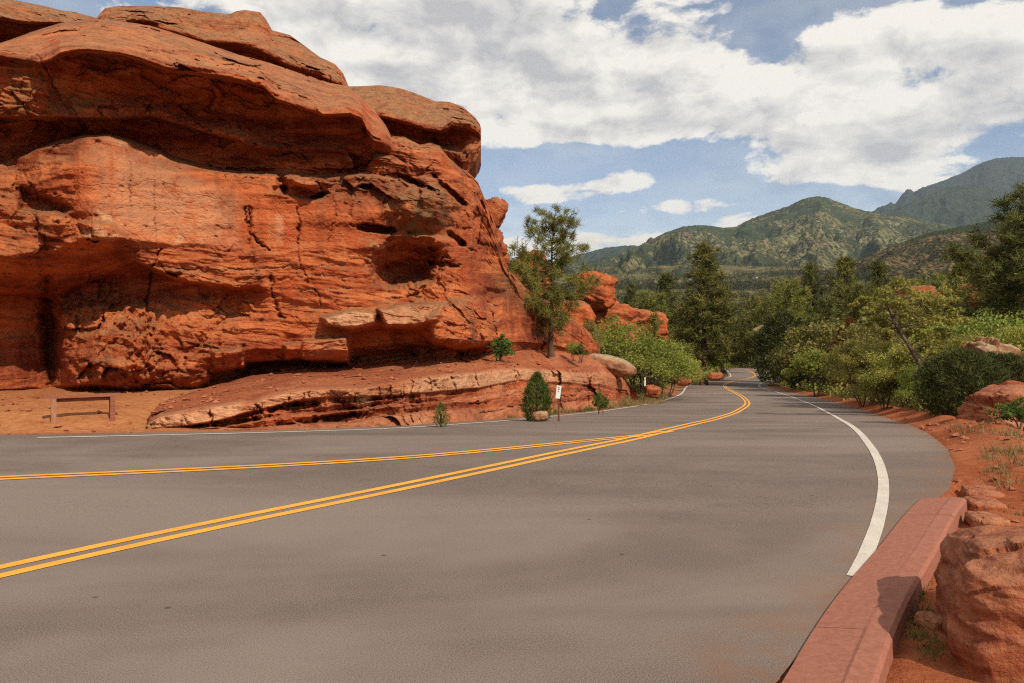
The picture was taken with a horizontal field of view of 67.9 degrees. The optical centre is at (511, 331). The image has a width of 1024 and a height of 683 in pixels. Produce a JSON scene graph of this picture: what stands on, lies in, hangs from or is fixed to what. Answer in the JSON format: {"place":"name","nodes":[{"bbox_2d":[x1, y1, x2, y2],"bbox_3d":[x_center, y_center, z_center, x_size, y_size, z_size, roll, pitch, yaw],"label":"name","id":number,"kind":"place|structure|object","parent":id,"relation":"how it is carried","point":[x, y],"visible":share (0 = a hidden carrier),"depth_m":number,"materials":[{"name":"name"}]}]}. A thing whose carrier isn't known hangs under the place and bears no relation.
{"place":"outdoors","nodes":[
{"label":"outdoors","id":0,"kind":"place"},
{"bbox_2d":[0,368,954,682],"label":"road","id":1,"kind":"structure","parent":0,"point":[736,526],"depth_m":5.78,"materials":[{"name":"grey asphalt"}]},
{"bbox_2d":[532,411,547,421],"bbox_3d":[0.696,2.061,18.688,0.405,0.262,0.358,0,0,0],"label":"boulder","id":2,"kind":"object","parent":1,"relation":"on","point":[540,416],"visible":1,"depth_m":18.55,"materials":[{"name":"beige stone"}]},
{"bbox_2d":[782,497,966,682],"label":"kerb","id":3,"kind":"structure","parent":1,"relation":"on","point":[856,635],"depth_m":4.34,"materials":[{"name":"red concrete"}]},
{"bbox_2d":[0,262,1023,682],"bbox_3d":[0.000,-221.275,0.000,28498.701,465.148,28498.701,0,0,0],"label":"ground","id":4,"kind":"structure","parent":0,"point":[910,666],"depth_m":14.03,"materials":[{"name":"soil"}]},
{"bbox_2d":[44,393,121,424],"bbox_3d":[-8.169,1.489,14.484,1.276,0.593,0.330,0,0,-32],"label":"park bench","id":5,"kind":"object","parent":4,"relation":"on","point":[110,397],"visible":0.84,"depth_m":14.44,"materials":[{"name":"red wood"}]},
{"bbox_2d":[0,0,599,390],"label":"rock outcrop","id":6,"kind":"object","parent":4,"relation":"on","point":[191,199],"visible":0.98,"depth_m":20.36,"materials":[{"name":"stone"}]},
{"bbox_2d":[512,250,550,294],"bbox_3d":[0.982,-2.876,38.574,2.193,2.657,3.588,0,0,2],"label":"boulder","id":7,"kind":"object","parent":6,"relation":"on","point":[518,276],"visible":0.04,"depth_m":37.68,"materials":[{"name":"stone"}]},
{"bbox_2d":[512,236,527,255],"bbox_3d":[0.360,-4.436,39.007,0.966,1.059,0.053,0,0,0],"label":"dead tree","id":8,"kind":"object","parent":7,"relation":"on","point":[517,244],"visible":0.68,"depth_m":39.00,"materials":[{"name":"grey plant"}]},
{"bbox_2d":[559,300,596,332],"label":"boulder","id":9,"kind":"object","parent":6,"relation":"on","point":[585,312],"visible":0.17,"depth_m":40.09,"materials":[{"name":"stone"}]},
{"bbox_2d":[582,320,604,347],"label":"leafy bush","id":10,"kind":"object","parent":6,"relation":"on","point":[594,335],"visible":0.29,"depth_m":39.46,"materials":[{"name":"green plant"}]},
{"bbox_2d":[147,350,639,430],"bbox_3d":[-0.576,2.580,29.510,7.143,3.735,33.932,0,0,22],"label":"rock ledge","id":11,"kind":"object","parent":4,"relation":"on","point":[467,391],"visible":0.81,"depth_m":18.22,"materials":[{"name":"stone"}]},
{"bbox_2d":[487,334,514,361],"bbox_3d":[-0.319,0.685,24.519,0.950,1.282,0.902,0,0,-23],"label":"shrub","id":12,"kind":"object","parent":11,"relation":"on","point":[502,348],"visible":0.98,"depth_m":24.35,"materials":[{"name":"green plant"}]},
{"bbox_2d":[507,204,603,356],"bbox_3d":[1.428,-2.200,31.700,4.688,6.513,4.174,0,0,-1],"label":"pine tree","id":13,"kind":"object","parent":11,"relation":"on","point":[530,277],"visible":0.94,"depth_m":30.97,"materials":[{"name":"green plant"}]},
{"bbox_2d":[565,341,578,360],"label":"leafy bush","id":14,"kind":"object","parent":11,"relation":"on","point":[573,344],"visible":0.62,"depth_m":33.43,"materials":[{"name":"green plant"}]},
{"bbox_2d":[569,343,588,362],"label":"shrub","id":15,"kind":"object","parent":11,"relation":"on","point":[580,350],"visible":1,"depth_m":32.42,"materials":[{"name":"green plant"}]},
{"bbox_2d":[590,353,636,377],"bbox_3d":[4.998,1.692,38.392,2.693,1.007,1.560,17,-2,-8],"label":"boulder","id":16,"kind":"object","parent":11,"relation":"on","point":[617,366],"visible":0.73,"depth_m":37.77,"materials":[{"name":"beige stone"}]},
{"bbox_2d":[432,402,451,426],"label":"shrub","id":17,"kind":"object","parent":4,"relation":"on","point":[441,421],"visible":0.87,"depth_m":15.37,"materials":[{"name":"green plant"}]},
{"bbox_2d":[355,404,629,426],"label":"green grass","id":18,"kind":"structure","parent":4,"relation":"on","point":[577,409],"depth_m":28.67,"materials":[{"name":"green plant"}]},
{"bbox_2d":[516,370,555,420],"bbox_3d":[0.612,1.729,19.322,1.094,1.614,1.056,0,0,10],"label":"shrub","id":19,"kind":"object","parent":4,"relation":"on","point":[544,400],"visible":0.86,"depth_m":19.16,"materials":[{"name":"green plant"}]},
{"bbox_2d":[555,385,561,420],"bbox_3d":[1.160,1.862,18.917,0.154,1.075,0.063,0,0,12],"label":"road sign","id":20,"kind":"object","parent":4,"relation":"on","point":[558,391],"visible":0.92,"depth_m":18.91,"materials":[{"name":"white metal"}]},
{"bbox_2d":[474,392,667,420],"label":"dry grass","id":21,"kind":"structure","parent":4,"relation":"on","point":[609,404],"depth_m":33.85,"materials":[{"name":"green plant"}]},
{"bbox_2d":[591,389,609,413],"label":"shrub","id":22,"kind":"object","parent":4,"relation":"on","point":[598,402],"visible":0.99,"depth_m":25.92,"materials":[{"name":"green plant"}]},
{"bbox_2d":[568,299,638,343],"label":"boulder","id":23,"kind":"object","parent":4,"relation":"on","point":[627,312],"visible":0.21,"depth_m":47.55,"materials":[{"name":"stone"}]},
{"bbox_2d":[572,271,618,310],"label":"boulder","id":24,"kind":"object","parent":23,"relation":"on","point":[603,298],"visible":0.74,"depth_m":46.43,"materials":[{"name":"stone"}]},
{"bbox_2d":[595,314,666,379],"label":"leafy bush","id":25,"kind":"object","parent":4,"relation":"on","point":[634,354],"visible":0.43,"depth_m":42.15,"materials":[{"name":"green plant"}]},
{"bbox_2d":[622,281,639,307],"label":"pine tree","id":26,"kind":"object","parent":4,"relation":"on","point":[630,294],"visible":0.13,"depth_m":107.65,"materials":[{"name":"green plant"}]},
{"bbox_2d":[612,389,669,406],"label":"dry grass","id":27,"kind":"structure","parent":4,"relation":"on","point":[641,399],"depth_m":41.13,"materials":[{"name":"beige plant"}]},
{"bbox_2d":[644,384,661,398],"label":"boulder","id":28,"kind":"object","parent":27,"relation":"on","point":[651,391],"visible":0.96,"depth_m":42.80,"materials":[{"name":"stone"}]},
{"bbox_2d":[634,308,668,343],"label":"boulder","id":29,"kind":"object","parent":4,"relation":"on","point":[643,314],"visible":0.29,"depth_m":60.85,"materials":[{"name":"stone"}]},
{"bbox_2d":[631,286,678,345],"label":"pine tree","id":30,"kind":"object","parent":4,"relation":"on","point":[649,300],"visible":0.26,"depth_m":89.03,"materials":[{"name":"green plant"}]},
{"bbox_2d":[639,309,673,391],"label":"young pine","id":31,"kind":"object","parent":4,"relation":"on","point":[654,320],"visible":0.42,"depth_m":51.93,"materials":[{"name":"green plant"}]},
{"bbox_2d":[624,335,708,395],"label":"leafy bush","id":32,"kind":"object","parent":4,"relation":"on","point":[681,365],"visible":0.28,"depth_m":46.99,"materials":[{"name":"green plant"}]},
{"bbox_2d":[635,350,701,396],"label":"leafy bush","id":33,"kind":"object","parent":4,"relation":"on","point":[681,377],"visible":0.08,"depth_m":53.54,"materials":[{"name":"green plant"}]},
{"bbox_2d":[653,270,685,340],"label":"pine tree","id":34,"kind":"object","parent":4,"relation":"on","point":[663,285],"visible":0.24,"depth_m":97.83,"materials":[{"name":"green plant"}]},
{"bbox_2d":[676,374,691,385],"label":"boulder","id":35,"kind":"object","parent":4,"relation":"on","point":[683,382],"visible":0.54,"depth_m":65.80,"materials":[{"name":"stone"}]},
{"bbox_2d":[663,239,752,384],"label":"pine tree","id":36,"kind":"object","parent":4,"relation":"on","point":[707,315],"visible":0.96,"depth_m":79.13,"materials":[{"name":"green plant"}]},
{"bbox_2d":[707,372,722,380],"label":"boulder","id":37,"kind":"object","parent":4,"relation":"on","point":[715,376],"visible":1,"depth_m":78.81,"materials":[{"name":"stone"}]},
{"bbox_2d":[707,350,737,380],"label":"leafy bush","id":38,"kind":"object","parent":4,"relation":"on","point":[726,365],"visible":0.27,"depth_m":91.21,"materials":[{"name":"green plant"}]},
{"bbox_2d":[708,319,744,365],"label":"juniper","id":39,"kind":"object","parent":4,"relation":"on","point":[743,362],"visible":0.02,"depth_m":169.84,"materials":[{"name":"green plant"}]},
{"bbox_2d":[720,326,751,367],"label":"leafy tree","id":40,"kind":"object","parent":4,"relation":"on","point":[737,351],"visible":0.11,"depth_m":162.69,"materials":[{"name":"green plant"}]},
{"bbox_2d":[554,259,948,291],"bbox_3d":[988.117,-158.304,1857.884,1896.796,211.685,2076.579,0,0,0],"label":"valley scrub","id":41,"kind":"object","parent":4,"relation":"on","point":[648,283],"visible":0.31,"depth_m":1616.87,"materials":[{"name":"green plant"}]},
{"bbox_2d":[728,291,777,367],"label":"tree","id":42,"kind":"object","parent":4,"relation":"on","point":[747,305],"visible":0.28,"depth_m":159.62,"materials":[{"name":"green plant"}]},
{"bbox_2d":[745,308,808,386],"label":"juniper","id":43,"kind":"object","parent":4,"relation":"on","point":[765,331],"visible":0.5,"depth_m":75.18,"materials":[{"name":"green plant"}]},
{"bbox_2d":[745,277,816,381],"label":"leafy tree","id":44,"kind":"object","parent":4,"relation":"on","point":[794,295],"visible":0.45,"depth_m":77.30,"materials":[{"name":"green plant"}]},
{"bbox_2d":[546,271,1021,330],"bbox_3d":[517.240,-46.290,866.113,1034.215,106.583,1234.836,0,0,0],"label":"valley scrub","id":45,"kind":"object","parent":4,"relation":"on","point":[732,305],"visible":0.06,"depth_m":866.63,"materials":[{"name":"green plant"}]},
{"bbox_2d":[626,361,966,414],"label":"undergrowth","id":46,"kind":"object","parent":4,"relation":"on","point":[840,393],"visible":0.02,"depth_m":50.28,"materials":[{"name":"green plant"}]},
{"bbox_2d":[784,339,812,388],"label":"juniper","id":47,"kind":"object","parent":4,"relation":"on","point":[792,384],"visible":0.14,"depth_m":65.75,"materials":[{"name":"green plant"}]},
{"bbox_2d":[780,346,832,396],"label":"leafy bush","id":48,"kind":"object","parent":4,"relation":"on","point":[804,363],"visible":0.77,"depth_m":53.43,"materials":[{"name":"green plant"}]},
{"bbox_2d":[792,258,831,380],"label":"pine tree","id":49,"kind":"object","parent":4,"relation":"on","point":[810,270],"visible":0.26,"depth_m":83.52,"materials":[{"name":"green plant"}]},
{"bbox_2d":[765,316,860,383],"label":"leafy tree","id":50,"kind":"object","parent":4,"relation":"on","point":[809,338],"visible":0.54,"depth_m":63.24,"materials":[{"name":"green plant"}]},
{"bbox_2d":[802,294,850,383],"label":"pine tree","id":51,"kind":"object","parent":4,"relation":"on","point":[825,302],"visible":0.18,"depth_m":67.67,"materials":[{"name":"green plant"}]},
{"bbox_2d":[813,254,860,330],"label":"pine tree","id":52,"kind":"object","parent":4,"relation":"on","point":[845,268],"visible":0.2,"depth_m":80.56,"materials":[{"name":"green plant"}]},
{"bbox_2d":[826,315,860,387],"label":"juniper","id":53,"kind":"object","parent":4,"relation":"on","point":[849,319],"visible":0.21,"depth_m":59.87,"materials":[{"name":"green plant"}]},
{"bbox_2d":[815,279,885,332],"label":"pine tree","id":54,"kind":"object","parent":4,"relation":"on","point":[855,313],"visible":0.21,"depth_m":73.69,"materials":[{"name":"green plant"}]},
{"bbox_2d":[816,334,892,406],"bbox_3d":[15.891,1.795,33.993,3.973,3.416,3.737,0,0,-17],"label":"oak bush","id":55,"kind":"object","parent":4,"relation":"on","point":[852,359],"visible":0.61,"depth_m":33.74,"materials":[{"name":"green plant"}]},
{"bbox_2d":[823,322,911,400],"bbox_3d":[18.744,1.680,38.130,5.790,4.406,5.899,0,0,16],"label":"oak bush","id":56,"kind":"object","parent":4,"relation":"on","point":[848,331],"visible":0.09,"depth_m":38.15,"materials":[{"name":"green plant"}]},
{"bbox_2d":[825,393,921,410],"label":"dry verge grass","id":57,"kind":"structure","parent":4,"relation":"on","point":[900,406],"depth_m":29.64,"materials":[{"name":"green plant"}]},
{"bbox_2d":[862,259,892,316],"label":"pine tree","id":58,"kind":"object","parent":4,"relation":"on","point":[879,269],"visible":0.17,"depth_m":85.58,"materials":[{"name":"green plant"}]},
{"bbox_2d":[846,368,913,409],"bbox_3d":[13.634,2.108,27.952,2.542,1.740,2.589,0,0,24],"label":"oak bush","id":59,"kind":"object","parent":4,"relation":"on","point":[884,391],"visible":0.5,"depth_m":27.66,"materials":[{"name":"green plant"}]},
{"bbox_2d":[883,275,902,304],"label":"pine tree","id":60,"kind":"object","parent":4,"relation":"on","point":[893,282],"visible":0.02,"depth_m":79.55,"materials":[{"name":"green plant"}]},
{"bbox_2d":[856,342,932,407],"bbox_3d":[14.195,1.588,27.049,3.552,2.760,3.776,0,0,-42],"label":"oak bush","id":61,"kind":"object","parent":4,"relation":"on","point":[887,370],"visible":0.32,"depth_m":27.02,"materials":[{"name":"green plant"}]},
{"bbox_2d":[831,285,974,350],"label":"leafy tree","id":62,"kind":"object","parent":4,"relation":"on","point":[928,312],"visible":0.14,"depth_m":42.46,"materials":[{"name":"green plant"}]},
{"bbox_2d":[847,275,971,400],"bbox_3d":[12.198,0.505,23.121,3.521,4.492,2.233,0,0,0],"label":"leaning tree","id":63,"kind":"object","parent":4,"relation":"on","point":[892,304],"visible":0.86,"depth_m":23.13,"materials":[{"name":"green plant"}]},
{"bbox_2d":[890,285,941,299],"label":"boulder","id":64,"kind":"object","parent":4,"relation":"on","point":[926,288],"visible":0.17,"depth_m":47.55,"materials":[{"name":"stone"}]},
{"bbox_2d":[892,360,950,408],"bbox_3d":[12.844,1.780,23.565,2.143,1.849,2.400,0,0,-9],"label":"oak bush","id":65,"kind":"object","parent":4,"relation":"on","point":[907,379],"visible":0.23,"depth_m":23.60,"materials":[{"name":"green plant"}]},
{"bbox_2d":[913,611,942,629],"bbox_3d":[2.328,1.609,4.201,0.154,0.099,0.170,2,-1,-20],"label":"stone slab","id":66,"kind":"object","parent":4,"relation":"on","point":[924,618],"depth_m":4.17,"materials":[{"name":"stone"}]},
{"bbox_2d":[908,269,958,309],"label":"pine tree","id":67,"kind":"object","parent":4,"relation":"on","point":[938,279],"visible":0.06,"depth_m":57.81,"materials":[{"name":"green plant"}]},
{"bbox_2d":[885,326,1019,378],"bbox_3d":[15.267,1.375,25.941,4.157,3.231,4.420,0,0,-34],"label":"oak bush","id":68,"kind":"object","parent":4,"relation":"on","point":[950,341],"visible":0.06,"depth_m":26.27,"materials":[{"name":"green plant"}]},
{"bbox_2d":[940,258,981,318],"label":"pine tree","id":69,"kind":"object","parent":4,"relation":"on","point":[955,271],"visible":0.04,"depth_m":49.79,"materials":[{"name":"green plant"}]},
{"bbox_2d":[904,346,1019,416],"bbox_3d":[9.950,1.151,16.827,2.352,1.768,2.188,0,0,-44],"label":"juniper","id":70,"kind":"object","parent":4,"relation":"on","point":[979,366],"visible":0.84,"depth_m":16.50,"materials":[{"name":"green plant"}]},
{"bbox_2d":[902,307,1023,362],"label":"leafy bush","id":71,"kind":"object","parent":4,"relation":"on","point":[979,325],"visible":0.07,"depth_m":28.26,"materials":[{"name":"green plant"}]},
{"bbox_2d":[904,431,1023,661],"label":"weeds","id":72,"kind":"object","parent":4,"relation":"on","point":[926,633],"visible":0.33,"depth_m":4.07,"materials":[{"name":"green plant"}]},
{"bbox_2d":[950,284,983,310],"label":"boulder","id":73,"kind":"object","parent":4,"relation":"on","point":[973,295],"visible":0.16,"depth_m":45.06,"materials":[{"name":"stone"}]},
{"bbox_2d":[933,525,1023,682],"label":"boulder","id":74,"kind":"object","parent":4,"relation":"on","point":[978,573],"visible":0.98,"depth_m":3.55,"materials":[{"name":"stone"}]},
{"bbox_2d":[936,180,1023,337],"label":"pine tree","id":75,"kind":"object","parent":4,"relation":"on","point":[986,272],"visible":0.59,"depth_m":29.82,"materials":[{"name":"green plant"}]},
{"bbox_2d":[937,349,1023,403],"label":"juniper","id":76,"kind":"object","parent":4,"relation":"on","point":[1014,360],"visible":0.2,"depth_m":19.05,"materials":[{"name":"green plant"}]},
{"bbox_2d":[959,485,1005,498],"bbox_3d":[4.788,1.667,7.740,0.385,0.163,0.516,2,1,22],"label":"stone slab","id":77,"kind":"object","parent":4,"relation":"on","point":[987,491],"depth_m":7.64,"materials":[{"name":"stone"}]},
{"bbox_2d":[947,251,1023,332],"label":"pine tree","id":78,"kind":"object","parent":4,"relation":"on","point":[965,295],"visible":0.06,"depth_m":40.40,"materials":[{"name":"green plant"}]},
{"bbox_2d":[963,496,1007,510],"bbox_3d":[4.410,1.630,7.100,0.321,0.158,0.403,2,1,18],"label":"stone slab","id":79,"kind":"object","parent":4,"relation":"on","point":[978,503],"depth_m":6.98,"materials":[{"name":"stone"}]},
{"bbox_2d":[950,415,1023,487],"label":"verge weeds","id":80,"kind":"object","parent":4,"relation":"on","point":[1020,449],"visible":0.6,"depth_m":9.62,"materials":[{"name":"green plant"}]},
{"bbox_2d":[964,511,1010,526],"bbox_3d":[4.050,1.624,6.479,0.299,0.152,0.387,2,0,14],"label":"stone slab","id":81,"kind":"object","parent":4,"relation":"on","point":[978,518],"depth_m":6.39,"materials":[{"name":"stone"}]},
{"bbox_2d":[956,380,1023,422],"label":"boulder","id":82,"kind":"object","parent":4,"relation":"on","point":[970,409],"visible":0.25,"depth_m":13.96,"materials":[{"name":"stone"}]},
{"bbox_2d":[974,384,1023,408],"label":"boulder","id":83,"kind":"object","parent":82,"relation":"on","point":[982,395],"visible":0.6,"depth_m":13.74,"materials":[{"name":"stone"}]},
{"bbox_2d":[960,337,1022,378],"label":"boulder","id":84,"kind":"object","parent":4,"relation":"on","point":[983,344],"visible":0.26,"depth_m":22.00,"materials":[{"name":"beige stone"}]},
{"bbox_2d":[971,318,1023,356],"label":"leafy bush","id":85,"kind":"object","parent":4,"relation":"on","point":[1008,335],"visible":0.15,"depth_m":25.49,"materials":[{"name":"green plant"}]},
{"bbox_2d":[978,420,1023,429],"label":"boulder","id":86,"kind":"object","parent":4,"relation":"on","point":[1008,423],"visible":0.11,"depth_m":12.29,"materials":[{"name":"stone"}]},
{"bbox_2d":[983,396,1023,429],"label":"shrub","id":87,"kind":"object","parent":4,"relation":"on","point":[1008,411],"visible":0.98,"depth_m":11.79,"materials":[{"name":"green plant"}]},
{"bbox_2d":[17,0,1023,260],"label":"sky","id":88,"kind":"structure","parent":0,"point":[647,118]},
{"bbox_2d":[548,245,637,265],"bbox_3d":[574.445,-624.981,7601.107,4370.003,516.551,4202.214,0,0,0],"label":"ridge","id":89,"kind":"structure","parent":0,"point":[596,255],"depth_m":6948.27,"materials":[{"name":"green plant"}]},
{"bbox_2d":[508,196,955,276],"bbox_3d":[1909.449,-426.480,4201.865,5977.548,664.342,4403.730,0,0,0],"label":"hill","id":90,"kind":"structure","parent":0,"point":[823,231],"depth_m":3276.56,"materials":[{"name":"green plant"}]},
{"bbox_2d":[770,216,1021,293],"bbox_3d":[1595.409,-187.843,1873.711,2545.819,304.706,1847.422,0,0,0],"label":"foothill","id":91,"kind":"structure","parent":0,"point":[919,254],"depth_m":1490.72,"materials":[{"name":"green plant"}]},
{"bbox_2d":[872,157,1023,213],"bbox_3d":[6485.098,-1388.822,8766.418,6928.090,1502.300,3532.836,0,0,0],"label":"mountain","id":92,"kind":"structure","parent":0,"point":[999,174],"depth_m":8350.43,"materials":[{"name":"green plant"}]},
{"bbox_2d":[888,185,1021,226],"bbox_3d":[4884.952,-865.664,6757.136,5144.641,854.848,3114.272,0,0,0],"label":"hill","id":93,"kind":"structure","parent":0,"point":[958,206],"depth_m":6149.20,"materials":[{"name":"green plant"}]}
]}

